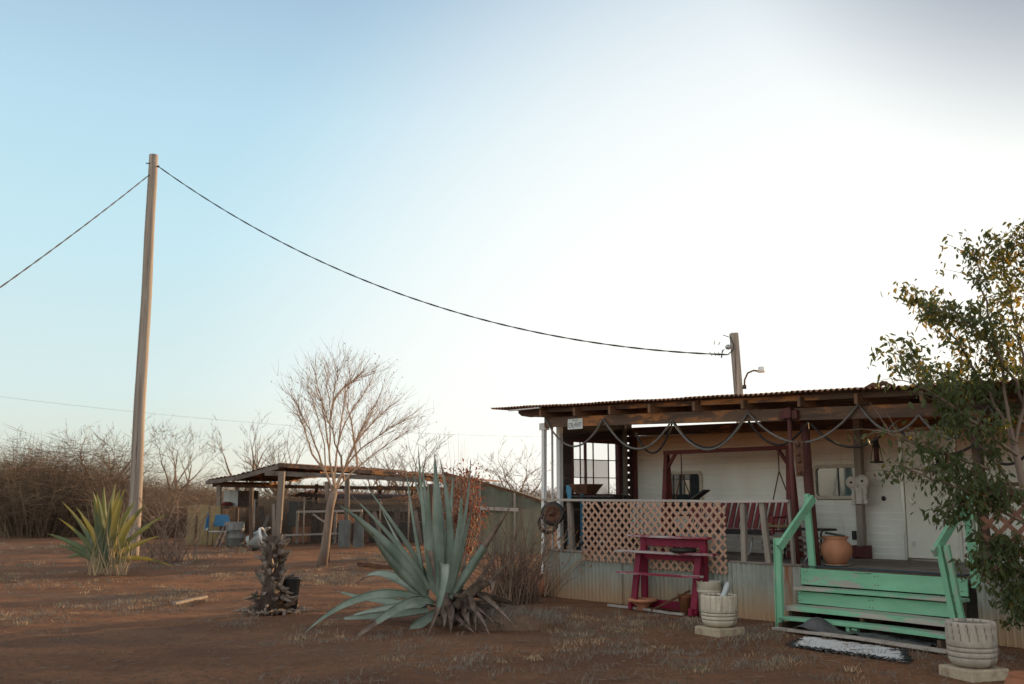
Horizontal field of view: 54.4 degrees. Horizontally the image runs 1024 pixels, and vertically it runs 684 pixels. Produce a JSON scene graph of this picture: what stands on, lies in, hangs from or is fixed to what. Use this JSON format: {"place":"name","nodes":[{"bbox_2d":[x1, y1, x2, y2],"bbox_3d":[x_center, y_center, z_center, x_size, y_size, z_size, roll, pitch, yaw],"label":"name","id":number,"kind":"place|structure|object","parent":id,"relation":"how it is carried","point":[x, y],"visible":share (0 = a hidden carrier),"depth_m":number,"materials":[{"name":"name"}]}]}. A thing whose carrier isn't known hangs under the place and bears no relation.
{"place":"outdoors","nodes":[
{"label":"outdoors","id":0,"kind":"place"},
{"bbox_2d":[0,503,1023,683],"bbox_3d":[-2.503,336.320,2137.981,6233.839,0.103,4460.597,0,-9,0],"label":"ground","id":1,"kind":"structure","parent":0,"point":[51,654],"depth_m":10.67,"materials":[{"name":"soil"}]},
{"bbox_2d":[0,431,62,475],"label":"bare tree","id":2,"kind":"object","parent":1,"relation":"on","point":[29,452],"visible":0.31,"depth_m":45.41,"materials":[{"name":"brown plant"}]},
{"bbox_2d":[0,425,126,535],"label":"brush shrub","id":3,"kind":"object","parent":1,"relation":"on","point":[36,448],"visible":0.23,"depth_m":41.22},
{"bbox_2d":[0,435,153,537],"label":"brush shrub","id":4,"kind":"object","parent":1,"relation":"on","point":[28,529],"visible":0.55,"depth_m":38.91,"materials":[{"name":"plant"}]},
{"bbox_2d":[50,487,106,536],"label":"brush shrub","id":5,"kind":"object","parent":1,"relation":"on","point":[73,517],"visible":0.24,"depth_m":39.65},
{"bbox_2d":[0,431,161,481],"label":"brush shrub","id":6,"kind":"object","parent":1,"relation":"on","point":[71,440],"visible":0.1,"depth_m":48.76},
{"bbox_2d":[0,442,163,537],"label":"brush shrub","id":7,"kind":"object","parent":1,"relation":"on","point":[52,524],"visible":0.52,"depth_m":39.08,"materials":[{"name":"plant"}]},
{"bbox_2d":[0,441,182,518],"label":"brush shrub","id":8,"kind":"object","parent":1,"relation":"on","point":[80,469],"visible":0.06,"depth_m":42.42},
{"bbox_2d":[0,450,186,536],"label":"brush shrub","id":9,"kind":"object","parent":1,"relation":"on","point":[75,496],"visible":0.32,"depth_m":39.89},
{"bbox_2d":[32,467,164,519],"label":"brush shrub","id":10,"kind":"object","parent":1,"relation":"on","point":[98,485],"visible":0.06,"depth_m":41.07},
{"bbox_2d":[47,484,170,568],"bbox_3d":[-8.064,3.711,20.152,2.790,1.735,1.765,0,-9,0],"label":"agave","id":11,"kind":"object","parent":1,"relation":"on","point":[101,514],"visible":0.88,"depth_m":19.86,"materials":[{"name":"green plant"}]},
{"bbox_2d":[38,414,181,491],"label":"bare tree","id":12,"kind":"object","parent":1,"relation":"on","point":[111,448],"visible":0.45,"depth_m":47.58,"materials":[{"name":"brown plant"}]},
{"bbox_2d":[82,502,144,575],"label":"dry stalks","id":13,"kind":"object","parent":1,"relation":"on","point":[105,570],"visible":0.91,"depth_m":19.67,"materials":[{"name":"plant"}]},
{"bbox_2d":[54,463,200,522],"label":"brush shrub","id":14,"kind":"object","parent":1,"relation":"on","point":[128,489],"visible":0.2,"depth_m":40.15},
{"bbox_2d":[65,469,214,538],"bbox_3d":[-14.168,6.045,38.093,5.903,2.902,6.664,5,-10,-31],"label":"brush shrub","id":15,"kind":"object","parent":1,"relation":"on","point":[149,507],"visible":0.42,"depth_m":38.03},
{"bbox_2d":[126,154,159,555],"bbox_3d":[-9.358,0.227,25.269,0.354,10.373,0.316,0,-9,0],"label":"utility pole","id":16,"kind":"object","parent":1,"relation":"on","point":[137,460],"visible":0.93,"depth_m":25.15,"materials":[{"name":"brown wood"}]},
{"bbox_2d":[0,174,149,287],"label":"power cable","id":17,"kind":"object","parent":16,"relation":"hanging from","point":[26,268],"visible":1,"depth_m":22.43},
{"bbox_2d":[159,167,727,354],"bbox_3d":[-2.433,-2.161,23.037,14.508,5.704,0.035,-3,-9,20],"label":"power cable","id":18,"kind":"object","parent":16,"relation":"hanging from","point":[441,307],"visible":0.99,"depth_m":22.43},
{"bbox_2d":[122,491,188,535],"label":"brush shrub","id":19,"kind":"object","parent":1,"relation":"on","point":[156,509],"visible":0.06,"depth_m":40.20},
{"bbox_2d":[141,497,191,536],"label":"brush shrub","id":20,"kind":"object","parent":1,"relation":"on","point":[164,519],"visible":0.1,"depth_m":39.59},
{"bbox_2d":[119,487,226,563],"bbox_3d":[-8.048,4.283,23.534,2.549,1.839,2.688,3,-9,-20],"label":"dry shrub","id":21,"kind":"object","parent":1,"relation":"on","point":[173,551],"visible":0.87,"depth_m":23.44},
{"bbox_2d":[122,463,243,531],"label":"brush shrub","id":22,"kind":"object","parent":1,"relation":"on","point":[192,487],"visible":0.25,"depth_m":43.74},
{"bbox_2d":[142,494,228,536],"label":"brush shrub","id":23,"kind":"object","parent":1,"relation":"on","point":[181,528],"visible":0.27,"depth_m":38.94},
{"bbox_2d":[145,421,230,497],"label":"bare tree","id":24,"kind":"object","parent":1,"relation":"on","point":[175,467],"visible":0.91,"depth_m":45.73,"materials":[{"name":"brown plant"}]},
{"bbox_2d":[172,596,207,604],"bbox_3d":[-4.705,3.772,14.562,0.071,0.042,0.916,-2,-9,11],"label":"broken board","id":25,"kind":"object","parent":1,"relation":"on","point":[188,600],"visible":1,"depth_m":14.49,"materials":[{"name":"brown wood"}]},
{"bbox_2d":[185,505,196,544],"bbox_3d":[-10.355,5.909,32.123,0.265,1.262,0.158,1,-9,-3],"label":"yellow board","id":26,"kind":"object","parent":1,"relation":"on","point":[192,535],"visible":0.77,"depth_m":32.10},
{"bbox_2d":[155,488,248,535],"bbox_3d":[-12.346,6.612,39.199,4.068,2.121,4.855,-8,-12,42],"label":"brush shrub","id":27,"kind":"object","parent":1,"relation":"on","point":[229,512],"visible":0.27,"depth_m":39.08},
{"bbox_2d":[196,505,209,544],"bbox_3d":[-9.970,5.898,32.124,0.347,1.282,0.160,0,-9,3],"label":"yellow board","id":28,"kind":"object","parent":1,"relation":"on","point":[203,541],"visible":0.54,"depth_m":32.10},
{"bbox_2d":[208,506,220,544],"bbox_3d":[-9.606,5.918,32.121,0.347,1.242,0.156,1,-9,-5],"label":"yellow board","id":29,"kind":"object","parent":1,"relation":"on","point":[215,511],"visible":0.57,"depth_m":32.09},
{"bbox_2d":[205,512,229,546],"bbox_3d":[-9.259,5.894,31.329,0.740,1.052,0.580,0,-9,0],"label":"blue chair","id":30,"kind":"object","parent":1,"relation":"on","point":[220,520],"visible":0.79,"depth_m":31.59,"materials":[{"name":"plastic"}]},
{"bbox_2d":[225,522,244,545],"bbox_3d":[-8.750,6.064,31.442,0.600,0.747,0.600,0,-9,0],"label":"metal drum","id":31,"kind":"object","parent":1,"relation":"on","point":[235,534],"visible":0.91,"depth_m":31.21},
{"bbox_2d":[221,490,258,523],"bbox_3d":[-9.559,6.073,34.779,1.358,1.761,0.700,0,-9,0],"label":"table","id":32,"kind":"object","parent":1,"relation":"on","point":[238,498],"visible":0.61,"depth_m":34.59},
{"bbox_2d":[238,491,257,506],"bbox_3d":[-9.244,5.494,34.880,0.552,0.545,0.580,0,-9,0],"label":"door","id":33,"kind":"structure","parent":32,"relation":"in","point":[243,496],"depth_m":34.60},
{"bbox_2d":[204,412,285,532],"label":"bare tree","id":34,"kind":"object","parent":1,"relation":"on","point":[254,465],"visible":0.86,"depth_m":43.53,"materials":[{"name":"brown plant"}]},
{"bbox_2d":[246,527,266,550],"bbox_3d":[-7.397,5.734,28.962,0.660,0.692,0.670,0,-9,0],"label":"wash tub","id":35,"kind":"object","parent":1,"relation":"on","point":[259,534],"visible":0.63,"depth_m":28.73,"materials":[{"name":"white paint"}]},
{"bbox_2d":[230,502,288,534],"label":"brush shrub","id":36,"kind":"object","parent":1,"relation":"on","point":[246,521],"visible":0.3,"depth_m":41.36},
{"bbox_2d":[244,534,299,614],"bbox_3d":[-3.175,3.076,13.175,0.746,1.059,0.634,-7,-11,38],"label":"palm stump","id":37,"kind":"object","parent":1,"relation":"on","point":[273,559],"visible":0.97,"depth_m":13.08,"materials":[{"name":"plant"}]},
{"bbox_2d":[235,416,310,499],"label":"bare tree","id":38,"kind":"object","parent":1,"relation":"on","point":[273,490],"visible":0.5,"depth_m":49.45,"materials":[{"name":"brown plant"}]},
{"bbox_2d":[233,605,313,615],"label":"palm litter","id":39,"kind":"object","parent":1,"relation":"on","point":[264,612],"visible":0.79,"depth_m":12.95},
{"bbox_2d":[283,577,302,610],"bbox_3d":[-2.952,3.373,13.286,0.283,0.445,0.270,0,-9,0],"label":"bucket","id":40,"kind":"object","parent":1,"relation":"on","point":[293,584],"visible":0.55,"depth_m":13.21,"materials":[{"name":"black plastic"}]},
{"bbox_2d":[293,527,310,542],"bbox_3d":[-7.182,6.585,34.041,0.512,0.521,0.518,0,-9,0],"label":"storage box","id":41,"kind":"object","parent":1,"relation":"on","point":[307,537],"visible":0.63,"depth_m":33.81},
{"bbox_2d":[260,489,344,532],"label":"brush shrub","id":42,"kind":"object","parent":1,"relation":"on","point":[295,501],"visible":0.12,"depth_m":43.52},
{"bbox_2d":[299,515,311,526],"bbox_3d":[-7.308,6.545,35.009,0.600,0.900,0.600,0,-9,0],"label":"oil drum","id":43,"kind":"object","parent":1,"relation":"on","point":[307,519],"visible":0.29,"depth_m":34.79,"materials":[{"name":"metal"}]},
{"bbox_2d":[306,497,314,541],"bbox_3d":[-7.077,6.237,34.982,0.190,1.532,0.472,7,-11,-39],"label":"old plank","id":44,"kind":"object","parent":1,"relation":"on","point":[309,506],"visible":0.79,"depth_m":35.02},
{"bbox_2d":[284,509,362,543],"bbox_3d":[-6.270,6.129,33.057,2.588,1.118,0.265,0,-9,0],"label":"work bench","id":45,"kind":"object","parent":1,"relation":"on","point":[335,533],"visible":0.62,"depth_m":33.09,"materials":[{"name":"brown wood"}]},
{"bbox_2d":[253,499,423,545],"bbox_3d":[-5.367,5.603,30.638,5.943,1.512,3.018,0,-9,0],"label":"wire fence","id":46,"kind":"object","parent":1,"relation":"on","point":[273,513],"visible":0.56,"depth_m":32.10,"materials":[{"name":"grey metal"}]},
{"bbox_2d":[338,520,363,546],"bbox_3d":[-4.964,5.911,30.702,0.781,0.820,0.160,0,-9,0],"label":"corrugated sheet","id":47,"kind":"object","parent":1,"relation":"on","point":[344,532],"visible":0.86,"depth_m":30.69,"materials":[{"name":"grey metal"}]},
{"bbox_2d":[205,463,502,550],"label":"open shed","id":48,"kind":"structure","parent":1,"relation":"on","point":[278,475],"depth_m":33.41,"materials":[{"name":"brown wood"}]},
{"bbox_2d":[288,502,298,525],"bbox_3d":[-7.369,5.799,33.633,0.300,0.799,0.259,0,-9,0],"label":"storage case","id":49,"kind":"object","parent":48,"relation":"hanging from","point":[293,515],"visible":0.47,"depth_m":33.51,"materials":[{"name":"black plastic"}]},
{"bbox_2d":[343,465,483,480],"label":"roof litter","id":50,"kind":"object","parent":48,"relation":"on","point":[397,471],"visible":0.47,"depth_m":35.20,"materials":[{"name":"brown plant"}]},
{"bbox_2d":[271,336,441,566],"bbox_3d":[-3.583,2.434,22.701,3.928,5.355,3.487,5,-10,-30],"label":"bare tree","id":51,"kind":"object","parent":1,"relation":"on","point":[330,498],"visible":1,"depth_m":22.37,"materials":[{"name":"brown plant"}]},
{"bbox_2d":[287,489,442,538],"bbox_3d":[-5.256,6.418,37.171,6.090,1.820,2.698,1,-9,-8],"label":"lean to","id":52,"kind":"object","parent":1,"relation":"on","point":[389,509],"visible":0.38,"depth_m":36.45,"materials":[{"name":"brown wood"}]},
{"bbox_2d":[357,561,392,569],"bbox_3d":[-2.926,4.852,21.616,0.130,0.108,1.699,6,-11,-35],"label":"fallen log","id":53,"kind":"object","parent":1,"relation":"on","point":[374,565],"visible":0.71,"depth_m":21.62,"materials":[{"name":"wood"}]},
{"bbox_2d":[353,442,404,501],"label":"bare tree","id":54,"kind":"object","parent":1,"relation":"on","point":[388,483],"visible":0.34,"depth_m":54.71,"materials":[{"name":"brown plant"}]},
{"bbox_2d":[144,476,629,516],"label":"distant brush","id":55,"kind":"object","parent":1,"relation":"on","point":[267,491],"visible":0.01,"depth_m":68.59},
{"bbox_2d":[327,422,454,520],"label":"bare tree","id":56,"kind":"object","parent":1,"relation":"on","point":[412,492],"visible":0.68,"depth_m":41.35,"materials":[{"name":"brown plant"}]},
{"bbox_2d":[390,506,400,542],"bbox_3d":[-3.921,6.152,33.478,0.205,1.231,0.394,-4,-10,24],"label":"old plank","id":57,"kind":"object","parent":1,"relation":"on","point":[396,515],"visible":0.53,"depth_m":33.55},
{"bbox_2d":[370,521,423,541],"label":"panels","id":58,"kind":"object","parent":1,"relation":"on","point":[404,528],"visible":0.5,"depth_m":34.03,"materials":[{"name":"metal"}]},
{"bbox_2d":[306,448,519,636],"bbox_3d":[-1.148,2.481,12.329,2.567,2.409,3.072,0,-9,0],"label":"agave","id":59,"kind":"object","parent":1,"relation":"on","point":[444,551],"visible":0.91,"depth_m":12.04,"materials":[{"name":"green plant"}]},
{"bbox_2d":[413,510,422,543],"bbox_3d":[-3.143,6.182,33.270,0.123,1.113,0.450,9,-12,-44],"label":"old plank","id":60,"kind":"object","parent":1,"relation":"on","point":[418,529],"visible":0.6,"depth_m":33.24,"materials":[{"name":"grey wood"}]},
{"bbox_2d":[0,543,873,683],"bbox_3d":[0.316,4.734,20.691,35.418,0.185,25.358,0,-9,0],"label":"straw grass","id":61,"kind":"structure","parent":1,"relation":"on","point":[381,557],"depth_m":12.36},
{"bbox_2d":[417,448,479,503],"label":"bare tree","id":62,"kind":"object","parent":1,"relation":"on","point":[440,468],"visible":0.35,"depth_m":46.90,"materials":[{"name":"brown plant"}]},
{"bbox_2d":[440,435,497,572],"bbox_3d":[-0.963,3.189,19.759,1.387,2.825,1.259,0,-9,0],"label":"red leaf shrub","id":63,"kind":"object","parent":1,"relation":"on","point":[468,547],"visible":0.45,"depth_m":19.61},
{"bbox_2d":[443,472,550,553],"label":"shade cloth shed","id":64,"kind":"structure","parent":1,"relation":"on","point":[505,494],"depth_m":26.60,"materials":[{"name":"metal"}]},
{"bbox_2d":[0,557,1010,683],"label":"twig litter","id":65,"kind":"object","parent":1,"relation":"on","point":[395,653],"visible":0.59,"depth_m":9.85,"materials":[{"name":"brown plant"}]},
{"bbox_2d":[457,608,556,630],"bbox_3d":[-0.061,3.335,11.995,1.240,0.261,1.000,0,-9,0],"label":"mound","id":66,"kind":"object","parent":1,"relation":"on","point":[522,622],"visible":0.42,"depth_m":11.66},
{"bbox_2d":[0,541,1020,683],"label":"dry grass","id":67,"kind":"structure","parent":1,"relation":"on","point":[576,633],"depth_m":11.25,"materials":[{"name":"plant"}]},
{"bbox_2d":[1,557,1021,683],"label":"pebbles","id":68,"kind":"object","parent":1,"relation":"on","point":[395,674],"visible":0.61,"depth_m":9.73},
{"bbox_2d":[476,438,556,501],"bbox_3d":[0.476,5.823,39.886,3.620,4.236,3.803,-7,-11,37],"label":"bare tree","id":69,"kind":"object","parent":1,"relation":"on","point":[511,478],"visible":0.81,"depth_m":39.81,"materials":[{"name":"brown plant"}]},
{"bbox_2d":[453,486,598,605],"bbox_3d":[-0.005,2.924,14.480,2.315,1.714,1.506,-3,-9,20],"label":"thorn bush","id":70,"kind":"object","parent":1,"relation":"on","point":[512,587],"visible":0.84,"depth_m":14.35,"materials":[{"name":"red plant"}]},
{"bbox_2d":[536,515,609,596],"bbox_3d":[0.871,3.202,15.021,0.484,1.333,1.333,8,-12,-43],"label":"dry creeper","id":71,"kind":"object","parent":1,"relation":"on","point":[546,582],"visible":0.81,"depth_m":15.19,"materials":[{"name":"beige plant"}]},
{"bbox_2d":[628,597,656,610],"bbox_3d":[1.766,3.547,13.457,0.400,0.155,0.400,0,-9,0],"label":"clay bowl","id":72,"kind":"object","parent":1,"relation":"on","point":[640,603],"visible":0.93,"depth_m":13.37,"materials":[{"name":"ceramic"}]},
{"bbox_2d":[607,604,683,615],"bbox_3d":[1.775,3.596,13.388,0.052,0.041,1.424,7,-11,-36],"label":"wood strip","id":73,"kind":"object","parent":1,"relation":"on","point":[649,609],"visible":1,"depth_m":13.23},
{"bbox_2d":[615,534,717,615],"bbox_3d":[2.044,3.095,13.300,0.390,0.990,1.707,8,-12,-40],"label":"picnic table","id":74,"kind":"object","parent":1,"relation":"on","point":[699,560],"visible":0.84,"depth_m":13.35,"materials":[{"name":"paint"}]},
{"bbox_2d":[670,547,695,552],"bbox_3d":[2.258,2.749,13.139,0.340,0.060,0.340,0,-9,0],"label":"old pan","id":75,"kind":"object","parent":74,"relation":"on","point":[682,550],"visible":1,"depth_m":13.02,"materials":[{"name":"metal"}]},
{"bbox_2d":[651,590,690,610],"bbox_3d":[2.089,3.412,13.127,0.566,0.302,0.040,-6,-11,32],"label":"wood strip","id":76,"kind":"object","parent":1,"relation":"on","point":[670,600],"visible":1,"depth_m":13.11,"materials":[{"name":"wood"}]},
{"bbox_2d":[677,594,690,613],"bbox_3d":[2.294,3.452,13.124,0.224,0.240,0.224,0,-9,0],"label":"flower pot","id":77,"kind":"object","parent":1,"relation":"on","point":[684,601],"visible":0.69,"depth_m":13.04,"materials":[{"name":"ceramic"}]},
{"bbox_2d":[696,580,721,615],"bbox_3d":[2.538,3.302,12.814,0.322,0.440,0.320,0,-9,0],"label":"bucket","id":78,"kind":"object","parent":1,"relation":"on","point":[712,586],"visible":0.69,"depth_m":12.72,"materials":[{"name":"white plastic"}]},
{"bbox_2d":[695,593,744,637],"bbox_3d":[2.316,3.053,11.126,0.405,0.450,0.405,6,-11,-34],"label":"planter","id":79,"kind":"object","parent":1,"relation":"on","point":[719,614],"visible":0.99,"depth_m":10.97,"materials":[{"name":"concrete"}]},
{"bbox_2d":[720,581,730,595],"bbox_3d":[2.382,2.822,11.182,0.163,0.262,0.100,0,-9,0],"label":"pestle","id":80,"kind":"object","parent":79,"relation":"in","point":[726,588],"visible":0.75,"depth_m":11.17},
{"bbox_2d":[710,332,744,422],"bbox_3d":[4.388,2.186,19.823,0.875,4.820,0.257,3,-9,-18],"label":"short pole","id":81,"kind":"object","parent":1,"relation":"on","point":[733,346],"visible":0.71,"depth_m":20.09,"materials":[{"name":"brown wood"}]},
{"bbox_2d":[491,378,1023,647],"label":"porch","id":82,"kind":"object","parent":1,"relation":"on","point":[752,588],"visible":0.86,"depth_m":13.61,"materials":[{"name":"brown wood"}]},
{"bbox_2d":[568,418,582,429],"bbox_3d":[0.969,1.257,15.287,0.009,0.159,0.326,7,-12,-40],"label":"license plate","id":83,"kind":"object","parent":82,"relation":"attached to","point":[577,423],"visible":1,"depth_m":15.27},
{"bbox_2d":[570,439,621,494],"bbox_3d":[1.384,2.095,16.485,1.150,0.940,0.080,8,-12,-40],"label":"window","id":84,"kind":"structure","parent":82,"relation":"in","point":[589,471],"depth_m":16.50,"materials":[{"name":"grey"}]},
{"bbox_2d":[566,484,630,549],"bbox_3d":[1.322,2.714,15.402,0.427,1.023,1.010,8,-12,-40],"label":"blue tool stand","id":85,"kind":"object","parent":82,"relation":"on","point":[581,489],"visible":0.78,"depth_m":15.54,"materials":[{"name":"paint"}]},
{"bbox_2d":[596,521,636,550],"bbox_3d":[1.636,3.036,15.609,0.400,0.450,0.520,9,-12,-44],"label":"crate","id":86,"kind":"object","parent":82,"relation":"on","point":[615,535],"visible":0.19,"depth_m":15.45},
{"bbox_2d":[541,498,803,574],"bbox_3d":[2.000,2.676,13.877,0.145,0.979,4.640,8,-12,-40],"label":"porch railing","id":87,"kind":"object","parent":82,"relation":"attached to","point":[639,515],"visible":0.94,"depth_m":13.70,"materials":[{"name":"brown wood"}]},
{"bbox_2d":[541,501,563,525],"bbox_3d":[0.622,2.631,15.341,0.370,0.400,0.137,-2,-9,13],"label":"pulley wheel","id":88,"kind":"object","parent":87,"relation":"hanging from","point":[557,510],"visible":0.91,"depth_m":15.31,"materials":[{"name":"metal"}]},
{"bbox_2d":[675,490,709,511],"bbox_3d":[2.649,2.337,14.657,0.160,0.319,0.561,8,-12,-40],"label":"dark panel","id":89,"kind":"object","parent":82,"relation":"on","point":[699,495],"visible":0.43,"depth_m":14.56,"materials":[{"name":"black plastic"}]},
{"bbox_2d":[660,445,803,557],"bbox_3d":[3.162,2.341,14.679,0.609,1.543,2.363,8,-12,-40],"label":"porch swing","id":90,"kind":"object","parent":82,"relation":"on","point":[667,484],"visible":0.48,"depth_m":14.60,"materials":[{"name":"red wood"}]},
{"bbox_2d":[737,535,824,562],"bbox_3d":[3.576,2.718,13.103,0.477,0.317,1.200,8,-12,-40],"label":"metal bench","id":91,"kind":"object","parent":82,"relation":"on","point":[787,548],"visible":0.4,"depth_m":13.19,"materials":[{"name":"grey metal"}]},
{"bbox_2d":[545,404,1023,450],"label":"garden hose","id":92,"kind":"object","parent":82,"relation":"hanging from","point":[781,438],"visible":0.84,"depth_m":12.76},
{"bbox_2d":[794,440,804,475],"bbox_3d":[3.515,1.421,12.172,0.036,0.438,0.157,8,-12,-40],"label":"hook plate","id":93,"kind":"object","parent":82,"relation":"attached to","point":[799,450],"visible":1,"depth_m":12.17,"materials":[{"name":"wood"}]},
{"bbox_2d":[781,528,836,559],"bbox_3d":[3.931,2.672,13.163,0.300,0.414,0.666,8,-12,-40],"label":"metal side table","id":94,"kind":"object","parent":82,"relation":"on","point":[820,529],"visible":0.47,"depth_m":13.12,"materials":[{"name":"metal"}]},
{"bbox_2d":[635,420,1023,465],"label":"garland","id":95,"kind":"object","parent":82,"relation":"hanging from","point":[827,438],"visible":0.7,"depth_m":12.34},
{"bbox_2d":[819,536,852,565],"bbox_3d":[3.967,2.555,12.189,0.390,0.347,0.390,0,-9,0],"label":"clay pot","id":96,"kind":"object","parent":82,"relation":"on","point":[836,550],"visible":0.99,"depth_m":12.06,"materials":[{"name":"ceramic"}]},
{"bbox_2d":[846,475,869,504],"bbox_3d":[4.732,2.023,13.643,0.087,0.410,0.341,8,-12,-40],"label":"skull","id":97,"kind":"object","parent":82,"relation":"attached to","point":[858,485],"visible":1,"depth_m":13.62,"materials":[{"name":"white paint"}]},
{"bbox_2d":[870,418,883,462],"bbox_3d":[4.699,1.165,12.879,0.180,0.797,0.180,8,-12,-40],"label":"lantern","id":98,"kind":"object","parent":82,"relation":"hanging from","point":[876,446],"visible":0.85,"depth_m":12.81,"materials":[{"name":"metal"}]},
{"bbox_2d":[980,482,1023,561],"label":"porch lattice","id":99,"kind":"object","parent":82,"relation":"attached to","point":[989,522],"visible":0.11,"depth_m":10.38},
{"bbox_2d":[628,424,1023,618],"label":"mobile home","id":100,"kind":"object","parent":1,"relation":"on","point":[896,530],"visible":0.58,"depth_m":14.20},
{"bbox_2d":[667,471,703,515],"bbox_3d":[2.826,2.465,16.227,0.090,0.710,0.750,8,-12,-40],"label":"window","id":101,"kind":"structure","parent":100,"relation":"in","point":[693,479],"depth_m":16.20,"materials":[{"name":"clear glass"}]},
{"bbox_2d":[812,464,865,498],"bbox_3d":[4.654,1.986,14.135,0.090,0.490,0.820,8,-12,-40],"label":"window","id":102,"kind":"structure","parent":100,"relation":"in","point":[829,481],"depth_m":14.20,"materials":[{"name":"white glass"}]},
{"bbox_2d":[898,430,963,561],"bbox_3d":[5.499,2.009,13.091,0.080,1.680,0.784,8,-12,-40],"label":"door","id":103,"kind":"structure","parent":100,"relation":"in","point":[920,536],"depth_m":13.15,"materials":[{"name":"metal"}]},
{"bbox_2d":[784,636,913,663],"bbox_3d":[3.385,3.055,9.953,0.826,0.055,1.706,6,-11,-35],"label":"rag mat","id":104,"kind":"object","parent":1,"relation":"on","point":[819,643],"visible":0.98,"depth_m":9.90,"materials":[{"name":"white fabric"}]},
{"bbox_2d":[772,627,946,653],"bbox_3d":[3.606,3.123,10.494,0.090,0.045,2.146,6,-11,-34],"label":"loose board","id":105,"kind":"object","parent":1,"relation":"on","point":[898,644],"visible":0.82,"depth_m":10.35,"materials":[{"name":"grey wood"}]},
{"bbox_2d":[793,617,939,645],"bbox_3d":[3.878,3.096,10.731,0.668,0.179,1.571,8,-12,-40],"label":"plastic sheet","id":106,"kind":"object","parent":1,"relation":"on","point":[817,624],"visible":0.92,"depth_m":10.71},
{"bbox_2d":[773,494,980,647],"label":"porch stairs","id":107,"kind":"structure","parent":1,"relation":"on","point":[953,588],"depth_m":11.09,"materials":[{"name":"green paint"}]},
{"bbox_2d":[834,218,1023,630],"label":"leafy tree","id":108,"kind":"object","parent":1,"relation":"on","point":[982,494],"visible":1,"depth_m":9.27,"materials":[{"name":"green plant"}]},
{"bbox_2d":[939,618,1008,682],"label":"planter","id":109,"kind":"object","parent":1,"relation":"on","point":[972,647],"visible":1,"depth_m":8.34,"materials":[{"name":"concrete"}]},
{"bbox_2d":[0,0,1023,497],"label":"sky","id":110,"kind":"structure","parent":0,"point":[668,175],"materials":[{"name":"blue"}]},
{"bbox_2d":[1004,671,1023,683],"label":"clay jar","id":111,"kind":"object","parent":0,"point":[1014,677],"visible":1,"depth_m":7.31,"materials":[{"name":"ceramic"}]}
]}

